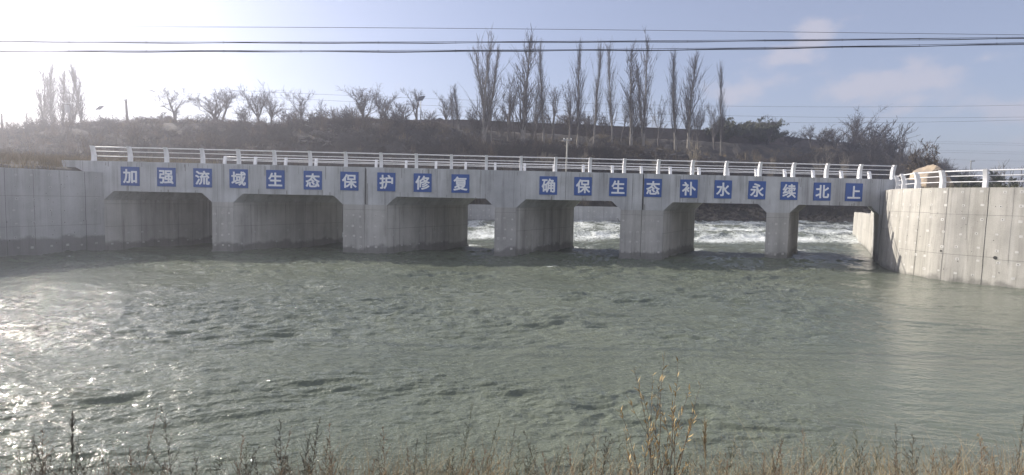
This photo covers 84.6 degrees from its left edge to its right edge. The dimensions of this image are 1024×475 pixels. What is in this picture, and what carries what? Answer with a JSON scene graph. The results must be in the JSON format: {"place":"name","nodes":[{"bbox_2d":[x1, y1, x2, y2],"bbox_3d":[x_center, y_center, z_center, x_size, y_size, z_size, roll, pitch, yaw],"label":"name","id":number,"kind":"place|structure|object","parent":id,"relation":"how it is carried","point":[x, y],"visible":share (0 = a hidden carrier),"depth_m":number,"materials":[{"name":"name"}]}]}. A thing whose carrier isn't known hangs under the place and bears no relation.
{"place":"outdoors","nodes":[
{"label":"outdoors","id":0,"kind":"place"},
{"bbox_2d":[0,116,958,221],"bbox_3d":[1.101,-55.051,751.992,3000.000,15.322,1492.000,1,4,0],"label":"terrain","id":1,"kind":"structure","parent":0,"point":[733,150],"depth_m":76.58,"materials":[{"name":"plant"}]},
{"bbox_2d":[26,65,59,121],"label":"poplar","id":2,"kind":"object","parent":1,"relation":"on","point":[42,113],"visible":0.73,"depth_m":101.68,"materials":[{"name":"grey plant"}]},
{"bbox_2d":[34,59,61,121],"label":"poplar","id":3,"kind":"object","parent":1,"relation":"on","point":[50,102],"visible":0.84,"depth_m":101.18,"materials":[{"name":"grey plant"}]},
{"bbox_2d":[0,167,104,256],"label":"retaining wall","id":4,"kind":"structure","parent":1,"relation":"on","point":[44,211],"depth_m":28.44,"materials":[{"name":"grey concrete"}]},
{"bbox_2d":[45,64,75,124],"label":"poplar","id":5,"kind":"object","parent":1,"relation":"on","point":[62,105],"visible":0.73,"depth_m":99.45,"materials":[{"name":"grey plant"}]},
{"bbox_2d":[47,67,92,120],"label":"poplar","id":6,"kind":"object","parent":1,"relation":"on","point":[73,109],"visible":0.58,"depth_m":98.49,"materials":[{"name":"grey plant"}]},
{"bbox_2d":[64,59,91,122],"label":"poplar","id":7,"kind":"object","parent":1,"relation":"on","point":[74,83],"visible":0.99,"depth_m":95.67,"materials":[{"name":"grey plant"}]},
{"bbox_2d":[0,148,222,169],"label":"grass","id":8,"kind":"structure","parent":1,"relation":"on","point":[24,158],"depth_m":33.41,"materials":[{"name":"plant"}]},
{"bbox_2d":[150,88,199,119],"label":"bare tree","id":9,"kind":"object","parent":1,"relation":"on","point":[174,111],"visible":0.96,"depth_m":86.08,"materials":[{"name":"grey plant"}]},
{"bbox_2d":[182,88,238,121],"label":"bare tree","id":10,"kind":"object","parent":1,"relation":"on","point":[215,107],"visible":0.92,"depth_m":84.34,"materials":[{"name":"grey plant"}]},
{"bbox_2d":[219,86,238,120],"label":"bare tree","id":11,"kind":"object","parent":1,"relation":"on","point":[226,103],"visible":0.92,"depth_m":85.87,"materials":[{"name":"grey plant"}]},
{"bbox_2d":[232,79,275,120],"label":"bare tree","id":12,"kind":"object","parent":1,"relation":"on","point":[256,105],"visible":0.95,"depth_m":82.23,"materials":[{"name":"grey plant"}]},
{"bbox_2d":[259,91,291,122],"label":"bare tree","id":13,"kind":"object","parent":1,"relation":"on","point":[270,113],"visible":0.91,"depth_m":82.77,"materials":[{"name":"grey plant"}]},
{"bbox_2d":[281,89,314,120],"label":"bare tree","id":14,"kind":"object","parent":1,"relation":"on","point":[301,106],"visible":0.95,"depth_m":81.28,"materials":[{"name":"grey plant"}]},
{"bbox_2d":[338,85,380,117],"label":"bare tree","id":15,"kind":"object","parent":1,"relation":"on","point":[361,105],"visible":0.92,"depth_m":80.80,"materials":[{"name":"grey plant"}]},
{"bbox_2d":[366,84,397,121],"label":"bare tree","id":16,"kind":"object","parent":1,"relation":"on","point":[376,103],"visible":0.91,"depth_m":80.00,"materials":[{"name":"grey plant"}]},
{"bbox_2d":[389,100,418,120],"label":"bush","id":17,"kind":"object","parent":1,"relation":"on","point":[398,107],"visible":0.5,"depth_m":82.82,"materials":[{"name":"grey plant"}]},
{"bbox_2d":[400,88,423,120],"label":"bare tree","id":18,"kind":"object","parent":1,"relation":"on","point":[416,107],"visible":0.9,"depth_m":79.90,"materials":[{"name":"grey plant"}]},
{"bbox_2d":[435,93,454,125],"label":"bare tree","id":19,"kind":"object","parent":1,"relation":"on","point":[444,113],"visible":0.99,"depth_m":83.84,"materials":[{"name":"grey plant"}]},
{"bbox_2d":[448,83,464,129],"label":"poplar","id":20,"kind":"object","parent":1,"relation":"on","point":[456,111],"visible":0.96,"depth_m":84.75,"materials":[{"name":"brown plant"}]},
{"bbox_2d":[465,103,493,138],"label":"bush","id":21,"kind":"object","parent":1,"relation":"on","point":[471,119],"visible":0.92,"depth_m":80.61,"materials":[{"name":"brown plant"}]},
{"bbox_2d":[460,26,515,142],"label":"poplar","id":22,"kind":"object","parent":1,"relation":"on","point":[486,119],"visible":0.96,"depth_m":79.50,"materials":[{"name":"brown plant"}]},
{"bbox_2d":[62,160,914,262],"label":"bridge","id":23,"kind":"structure","parent":1,"relation":"on","point":[220,214],"depth_m":32.06,"materials":[{"name":"concrete"}]},
{"bbox_2d":[121,167,139,185],"bbox_3d":[-20.902,-3.354,30.789,1.000,1.030,0.046,2,4,-2],"label":"slogan sign","id":24,"kind":"object","parent":23,"relation":"attached to","point":[130,176],"visible":1,"depth_m":30.78,"materials":[{"name":"metal"}]},
{"bbox_2d":[157,167,175,186],"bbox_3d":[-18.963,-3.318,30.861,1.000,1.030,0.045,2,4,-2],"label":"slogan sign","id":25,"kind":"object","parent":23,"relation":"attached to","point":[166,176],"visible":1,"depth_m":30.85,"materials":[{"name":"metal"}]},
{"bbox_2d":[193,168,211,186],"bbox_3d":[-17.013,-3.281,30.933,1.000,1.030,0.045,1,4,-2],"label":"slogan sign","id":26,"kind":"object","parent":23,"relation":"attached to","point":[202,177],"visible":1,"depth_m":30.92,"materials":[{"name":"metal"}]},
{"bbox_2d":[229,169,247,187],"bbox_3d":[-15.063,-3.244,31.005,1.000,1.030,0.045,1,4,-2],"label":"slogan sign","id":27,"kind":"object","parent":23,"relation":"attached to","point":[238,178],"visible":1,"depth_m":30.99,"materials":[{"name":"metal"}]},
{"bbox_2d":[266,170,284,188],"bbox_3d":[-13.074,-3.207,31.079,1.000,1.030,0.045,1,4,-2],"label":"slogan sign","id":28,"kind":"object","parent":23,"relation":"attached to","point":[275,179],"visible":1,"depth_m":31.07,"materials":[{"name":"metal"}]},
{"bbox_2d":[304,171,321,189],"bbox_3d":[-11.034,-3.169,31.154,1.000,1.030,0.046,1,4,-2],"label":"slogan sign","id":29,"kind":"object","parent":23,"relation":"attached to","point":[312,180],"visible":1,"depth_m":31.14,"materials":[{"name":"metal"}]},
{"bbox_2d":[340,171,358,190],"bbox_3d":[-9.025,-3.131,31.228,1.000,1.030,0.045,2,4,-2],"label":"slogan sign","id":30,"kind":"object","parent":23,"relation":"attached to","point":[349,180],"visible":1,"depth_m":31.21,"materials":[{"name":"metal"}]},
{"bbox_2d":[377,172,395,190],"bbox_3d":[-6.995,-3.093,31.304,1.000,1.030,0.046,1,4,-2],"label":"slogan sign","id":31,"kind":"object","parent":23,"relation":"attached to","point":[385,181],"visible":1,"depth_m":31.29,"materials":[{"name":"metal"}]},
{"bbox_2d":[414,173,431,191],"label":"slogan sign","id":32,"kind":"object","parent":23,"relation":"attached to","point":[422,182],"visible":1,"depth_m":31.36,"materials":[{"name":"metal"}]},
{"bbox_2d":[451,174,468,192],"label":"slogan sign","id":33,"kind":"object","parent":23,"relation":"attached to","point":[459,183],"visible":1,"depth_m":31.44,"materials":[{"name":"metal"}]},
{"bbox_2d":[89,145,896,178],"bbox_3d":[-0.465,-4.182,31.652,45.216,0.897,0.363,1,4,-2],"label":"railing","id":34,"kind":"object","parent":23,"relation":"on","point":[238,154],"visible":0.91,"depth_m":31.58,"materials":[{"name":"metal"}]},
{"bbox_2d":[223,156,871,178],"bbox_3d":[2.840,-4.560,38.029,43.920,0.896,0.363,1,4,-2],"label":"railing","id":35,"kind":"object","parent":23,"relation":"on","point":[225,160],"visible":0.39,"depth_m":37.96,"materials":[{"name":"metal"}]},
{"bbox_2d":[539,176,556,194],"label":"slogan sign","id":36,"kind":"object","parent":23,"relation":"attached to","point":[547,185],"visible":1,"depth_m":31.62,"materials":[{"name":"metal"}]},
{"bbox_2d":[574,177,591,195],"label":"slogan sign","id":37,"kind":"object","parent":23,"relation":"attached to","point":[582,185],"visible":1,"depth_m":31.69,"materials":[{"name":"metal"}]},
{"bbox_2d":[609,178,626,195],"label":"slogan sign","id":38,"kind":"object","parent":23,"relation":"attached to","point":[617,186],"visible":1,"depth_m":31.77,"materials":[{"name":"metal"}]},
{"bbox_2d":[644,178,661,196],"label":"slogan sign","id":39,"kind":"object","parent":23,"relation":"attached to","point":[652,187],"visible":1,"depth_m":31.84,"materials":[{"name":"metal"}]},
{"bbox_2d":[680,179,697,197],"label":"slogan sign","id":40,"kind":"object","parent":23,"relation":"attached to","point":[688,188],"visible":1,"depth_m":31.92,"materials":[{"name":"metal"}]},
{"bbox_2d":[714,180,731,198],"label":"slogan sign","id":41,"kind":"object","parent":23,"relation":"attached to","point":[722,188],"visible":1,"depth_m":31.99,"materials":[{"name":"metal"}]},
{"bbox_2d":[748,181,765,198],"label":"slogan sign","id":42,"kind":"object","parent":23,"relation":"attached to","point":[756,189],"visible":1,"depth_m":32.06,"materials":[{"name":"metal"}]},
{"bbox_2d":[780,182,797,199],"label":"slogan sign","id":43,"kind":"object","parent":23,"relation":"attached to","point":[788,190],"visible":1,"depth_m":32.13,"materials":[{"name":"metal"}]},
{"bbox_2d":[813,182,830,200],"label":"slogan sign","id":44,"kind":"object","parent":23,"relation":"attached to","point":[821,191],"visible":1,"depth_m":32.21,"materials":[{"name":"metal"}]},
{"bbox_2d":[845,183,862,200],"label":"slogan sign","id":45,"kind":"object","parent":23,"relation":"attached to","point":[853,191],"visible":1,"depth_m":32.27,"materials":[{"name":"metal"}]},
{"bbox_2d":[0,100,981,216],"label":"brush","id":46,"kind":"object","parent":1,"relation":"on","point":[425,146],"visible":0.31,"depth_m":74.13,"materials":[{"name":"plant"}]},
{"bbox_2d":[483,54,499,140],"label":"poplar","id":47,"kind":"object","parent":1,"relation":"on","point":[488,88],"visible":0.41,"depth_m":80.72,"materials":[{"name":"brown plant"}]},
{"bbox_2d":[480,101,519,136],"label":"bush","id":48,"kind":"object","parent":1,"relation":"on","point":[498,126],"visible":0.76,"depth_m":82.85,"materials":[{"name":"brown plant"}]},
{"bbox_2d":[497,64,525,140],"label":"bare tree","id":49,"kind":"object","parent":1,"relation":"on","point":[510,107],"visible":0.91,"depth_m":81.61,"materials":[{"name":"brown plant"}]},
{"bbox_2d":[0,42,1023,52],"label":"overhead cable","id":50,"kind":"object","parent":1,"relation":"on","point":[413,51],"visible":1,"depth_m":19.11,"materials":[{"name":"metal"}]},
{"bbox_2d":[0,37,1023,43],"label":"overhead cable","id":51,"kind":"object","parent":1,"relation":"on","point":[668,41],"visible":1,"depth_m":18.60,"materials":[{"name":"metal"}]},
{"bbox_2d":[505,23,541,144],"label":"poplar","id":52,"kind":"object","parent":1,"relation":"on","point":[525,101],"visible":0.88,"depth_m":80.43,"materials":[{"name":"brown plant"}]},
{"bbox_2d":[528,78,551,139],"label":"bare tree","id":53,"kind":"object","parent":1,"relation":"on","point":[536,116],"visible":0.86,"depth_m":81.86,"materials":[{"name":"brown plant"}]},
{"bbox_2d":[531,38,554,142],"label":"poplar","id":54,"kind":"object","parent":1,"relation":"on","point":[540,72],"visible":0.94,"depth_m":81.77,"materials":[{"name":"brown plant"}]},
{"bbox_2d":[468,204,620,221],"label":"retaining wall","id":55,"kind":"structure","parent":1,"relation":"on","point":[476,212],"depth_m":64.74,"materials":[{"name":"grey concrete"}]},
{"bbox_2d":[545,87,565,141],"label":"bare tree","id":56,"kind":"object","parent":1,"relation":"on","point":[554,108],"visible":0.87,"depth_m":83.77,"materials":[{"name":"brown plant"}]},
{"bbox_2d":[545,114,576,132],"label":"bush","id":57,"kind":"object","parent":1,"relation":"on","point":[563,122],"visible":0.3,"depth_m":93.46,"materials":[{"name":"brown plant"}]},
{"bbox_2d":[561,80,577,142],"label":"bare tree","id":58,"kind":"object","parent":1,"relation":"on","point":[568,108],"visible":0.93,"depth_m":84.86,"materials":[{"name":"brown plant"}]},
{"bbox_2d":[567,38,591,146],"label":"poplar","id":59,"kind":"object","parent":1,"relation":"on","point":[579,104],"visible":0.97,"depth_m":83.48,"materials":[{"name":"brown plant"}]},
{"bbox_2d":[575,110,599,141],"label":"bush","id":60,"kind":"object","parent":1,"relation":"on","point":[588,124],"visible":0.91,"depth_m":86.55,"materials":[{"name":"brown plant"}]},
{"bbox_2d":[589,38,604,143],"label":"poplar","id":61,"kind":"object","parent":1,"relation":"on","point":[597,83],"visible":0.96,"depth_m":84.12,"materials":[{"name":"brown plant"}]},
{"bbox_2d":[598,112,618,134],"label":"bush","id":62,"kind":"object","parent":1,"relation":"on","point":[604,126],"visible":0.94,"depth_m":88.92,"materials":[{"name":"brown plant"}]},
{"bbox_2d":[603,42,622,141],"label":"poplar","id":63,"kind":"object","parent":1,"relation":"on","point":[610,100],"visible":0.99,"depth_m":85.45,"materials":[{"name":"brown plant"}]},
{"bbox_2d":[616,114,650,141],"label":"bush","id":64,"kind":"object","parent":1,"relation":"on","point":[636,130],"visible":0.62,"depth_m":87.69,"materials":[{"name":"brown plant"}]},
{"bbox_2d":[619,39,651,144],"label":"poplar","id":65,"kind":"object","parent":1,"relation":"on","point":[631,116],"visible":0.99,"depth_m":85.72,"materials":[{"name":"brown plant"}]},
{"bbox_2d":[629,28,662,145],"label":"poplar","id":66,"kind":"object","parent":1,"relation":"on","point":[644,109],"visible":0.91,"depth_m":86.64,"materials":[{"name":"brown plant"}]},
{"bbox_2d":[289,27,1017,34],"bbox_3d":[-0.028,-6.765,18.576,46.942,0.638,0.015,1,4,0],"label":"overhead wire","id":67,"kind":"object","parent":1,"relation":"on","point":[648,30],"visible":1,"depth_m":18.56,"materials":[{"name":"metal"}]},
{"bbox_2d":[648,91,668,146],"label":"bare tree","id":68,"kind":"object","parent":1,"relation":"on","point":[661,120],"visible":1,"depth_m":88.07,"materials":[{"name":"brown plant"}]},
{"bbox_2d":[666,49,685,150],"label":"poplar","id":69,"kind":"object","parent":1,"relation":"on","point":[673,102],"visible":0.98,"depth_m":87.42,"materials":[{"name":"brown plant"}]},
{"bbox_2d":[669,50,715,148],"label":"poplar","id":70,"kind":"object","parent":1,"relation":"on","point":[688,120],"visible":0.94,"depth_m":88.57,"materials":[{"name":"brown plant"}]},
{"bbox_2d":[685,131,701,174],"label":"sapling","id":71,"kind":"object","parent":1,"relation":"on","point":[693,158],"visible":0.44,"depth_m":72.39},
{"bbox_2d":[691,99,708,146],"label":"bare tree","id":72,"kind":"object","parent":1,"relation":"on","point":[699,122],"visible":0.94,"depth_m":89.62,"materials":[{"name":"brown plant"}]},
{"bbox_2d":[705,103,726,149],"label":"bare tree","id":73,"kind":"object","parent":1,"relation":"on","point":[711,119],"visible":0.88,"depth_m":90.96,"materials":[{"name":"brown plant"}]},
{"bbox_2d":[716,61,729,155],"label":"poplar","id":74,"kind":"object","parent":1,"relation":"on","point":[722,118],"visible":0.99,"depth_m":88.37,"materials":[{"name":"brown plant"}]},
{"bbox_2d":[703,116,752,140],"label":"bush","id":75,"kind":"object","parent":1,"relation":"on","point":[731,128],"visible":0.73,"depth_m":95.92,"materials":[{"name":"green plant"}]},
{"bbox_2d":[614,203,870,221],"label":"rubble","id":76,"kind":"object","parent":1,"relation":"on","point":[750,210],"visible":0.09,"depth_m":74.78,"materials":[{"name":"stone"}]},
{"bbox_2d":[744,115,788,145],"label":"bush","id":77,"kind":"object","parent":1,"relation":"on","point":[759,131],"visible":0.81,"depth_m":98.42,"materials":[{"name":"green plant"}]},
{"bbox_2d":[779,128,806,145],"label":"bush","id":78,"kind":"object","parent":1,"relation":"on","point":[792,139],"visible":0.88,"depth_m":99.45,"materials":[{"name":"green plant"}]},
{"bbox_2d":[809,146,834,177],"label":"sapling","id":79,"kind":"object","parent":1,"relation":"on","point":[818,171],"visible":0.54,"depth_m":81.22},
{"bbox_2d":[808,128,836,147],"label":"bush","id":80,"kind":"object","parent":1,"relation":"on","point":[824,139],"visible":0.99,"depth_m":100.29,"materials":[{"name":"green plant"}]},
{"bbox_2d":[800,123,855,148],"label":"bush","id":81,"kind":"object","parent":1,"relation":"on","point":[832,140],"visible":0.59,"depth_m":102.71,"materials":[{"name":"brown plant"}]},
{"bbox_2d":[836,134,872,151],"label":"bush","id":82,"kind":"object","parent":1,"relation":"on","point":[850,148],"visible":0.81,"depth_m":98.77,"materials":[{"name":"brown plant"}]},
{"bbox_2d":[845,129,877,157],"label":"bush","id":83,"kind":"object","parent":1,"relation":"on","point":[864,135],"visible":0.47,"depth_m":97.64,"materials":[{"name":"brown plant"}]},
{"bbox_2d":[852,212,872,253],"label":"retaining wall","id":84,"kind":"structure","parent":1,"relation":"on","point":[862,227],"depth_m":46.80,"materials":[{"name":"concrete"}]},
{"bbox_2d":[836,103,892,149],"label":"bare tree","id":85,"kind":"object","parent":1,"relation":"on","point":[854,125],"visible":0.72,"depth_m":101.49,"materials":[{"name":"brown plant"}]},
{"bbox_2d":[849,125,896,164],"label":"bush","id":86,"kind":"object","parent":1,"relation":"on","point":[871,142],"visible":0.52,"depth_m":95.25,"materials":[{"name":"brown plant"}]},
{"bbox_2d":[857,129,896,166],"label":"bush","id":87,"kind":"object","parent":1,"relation":"on","point":[877,157],"visible":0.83,"depth_m":94.64,"materials":[{"name":"brown plant"}]},
{"bbox_2d":[851,115,918,166],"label":"bush","id":88,"kind":"object","parent":1,"relation":"on","point":[888,133],"visible":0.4,"depth_m":95.57,"materials":[{"name":"brown plant"}]},
{"bbox_2d":[875,126,913,171],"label":"bush","id":89,"kind":"object","parent":1,"relation":"on","point":[898,151],"visible":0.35,"depth_m":94.11,"materials":[{"name":"brown plant"}]},
{"bbox_2d":[864,135,925,177],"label":"bush","id":90,"kind":"object","parent":1,"relation":"on","point":[889,161],"visible":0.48,"depth_m":91.85,"materials":[{"name":"brown plant"}]},
{"bbox_2d":[886,142,925,179],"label":"bush","id":91,"kind":"object","parent":1,"relation":"on","point":[901,164],"visible":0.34,"depth_m":87.90,"materials":[{"name":"brown plant"}]},
{"bbox_2d":[900,136,941,177],"bbox_3d":[34.854,-5.593,48.068,2.861,6.230,3.162,5,6,44],"label":"young tree","id":92,"kind":"object","parent":1,"relation":"on","point":[916,162],"visible":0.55,"depth_m":47.82,"materials":[{"name":"brown plant"}]},
{"bbox_2d":[909,164,954,187],"bbox_3d":[26.005,-3.546,34.870,2.670,1.985,2.127,1,4,0],"label":"boulder","id":93,"kind":"object","parent":1,"relation":"on","point":[931,168],"visible":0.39,"depth_m":34.16,"materials":[{"name":"stone"}]},
{"bbox_2d":[878,187,1023,288],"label":"retaining wall","id":94,"kind":"structure","parent":1,"relation":"on","point":[973,235],"depth_m":25.16,"materials":[{"name":"concrete"}]},
{"bbox_2d":[894,169,1023,188],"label":"railing","id":95,"kind":"object","parent":94,"relation":"on","point":[942,176],"visible":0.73,"depth_m":26.18,"materials":[{"name":"metal"}]},
{"bbox_2d":[900,181,1021,188],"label":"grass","id":96,"kind":"structure","parent":1,"relation":"on","point":[962,185],"depth_m":26.66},
{"bbox_2d":[11,82,992,117],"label":"overhead wire","id":97,"kind":"object","parent":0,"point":[527,109],"visible":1,"depth_m":59.19,"materials":[{"name":"metal"}]},
{"bbox_2d":[0,96,1005,122],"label":"overhead wire","id":98,"kind":"object","parent":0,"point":[514,117],"visible":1,"depth_m":59.24,"materials":[{"name":"metal"}]},
{"bbox_2d":[4,78,1007,106],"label":"overhead wire","id":99,"kind":"object","parent":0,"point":[485,100],"visible":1,"depth_m":59.12,"materials":[{"name":"metal"}]},
{"bbox_2d":[0,220,1023,474],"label":"river","id":100,"kind":"structure","parent":0,"point":[828,332],"depth_m":11.88,"materials":[{"name":"liquid"}]},
{"bbox_2d":[0,0,1023,186],"label":"sky","id":101,"kind":"structure","parent":0,"point":[807,87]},
{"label":"bank","id":102,"kind":"structure","parent":0,"visible":0},
{"bbox_2d":[53,411,98,474],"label":"weed","id":103,"kind":"object","parent":102,"relation":"on","point":[72,430],"visible":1,"depth_m":4.49,"materials":[{"name":"plant"}]},
{"bbox_2d":[148,406,182,474],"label":"weed","id":104,"kind":"object","parent":102,"relation":"on","point":[164,421],"visible":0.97,"depth_m":4.56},
{"bbox_2d":[0,404,377,474],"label":"grass","id":105,"kind":"structure","parent":102,"relation":"on","point":[153,459],"depth_m":4.45,"materials":[{"name":"plant"}]},
{"bbox_2d":[260,418,287,474],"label":"weed","id":106,"kind":"object","parent":102,"relation":"on","point":[283,473],"visible":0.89,"depth_m":4.32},
{"bbox_2d":[195,414,1023,474],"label":"grass","id":107,"kind":"structure","parent":102,"relation":"on","point":[731,468],"depth_m":4.21,"materials":[{"name":"plant"}]},
{"bbox_2d":[617,353,700,474],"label":"weeds","id":108,"kind":"object","parent":102,"relation":"on","point":[657,442],"visible":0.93,"depth_m":4.64,"materials":[{"name":"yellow plant"}]},
{"bbox_2d":[844,437,954,474],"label":"grass tuft","id":109,"kind":"object","parent":102,"relation":"on","point":[906,464],"visible":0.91,"depth_m":4.40,"materials":[{"name":"plant"}]},
{"bbox_2d":[939,443,1023,474],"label":"grass tuft","id":110,"kind":"object","parent":102,"relation":"on","point":[1010,472],"visible":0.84,"depth_m":4.51,"materials":[{"name":"plant"}]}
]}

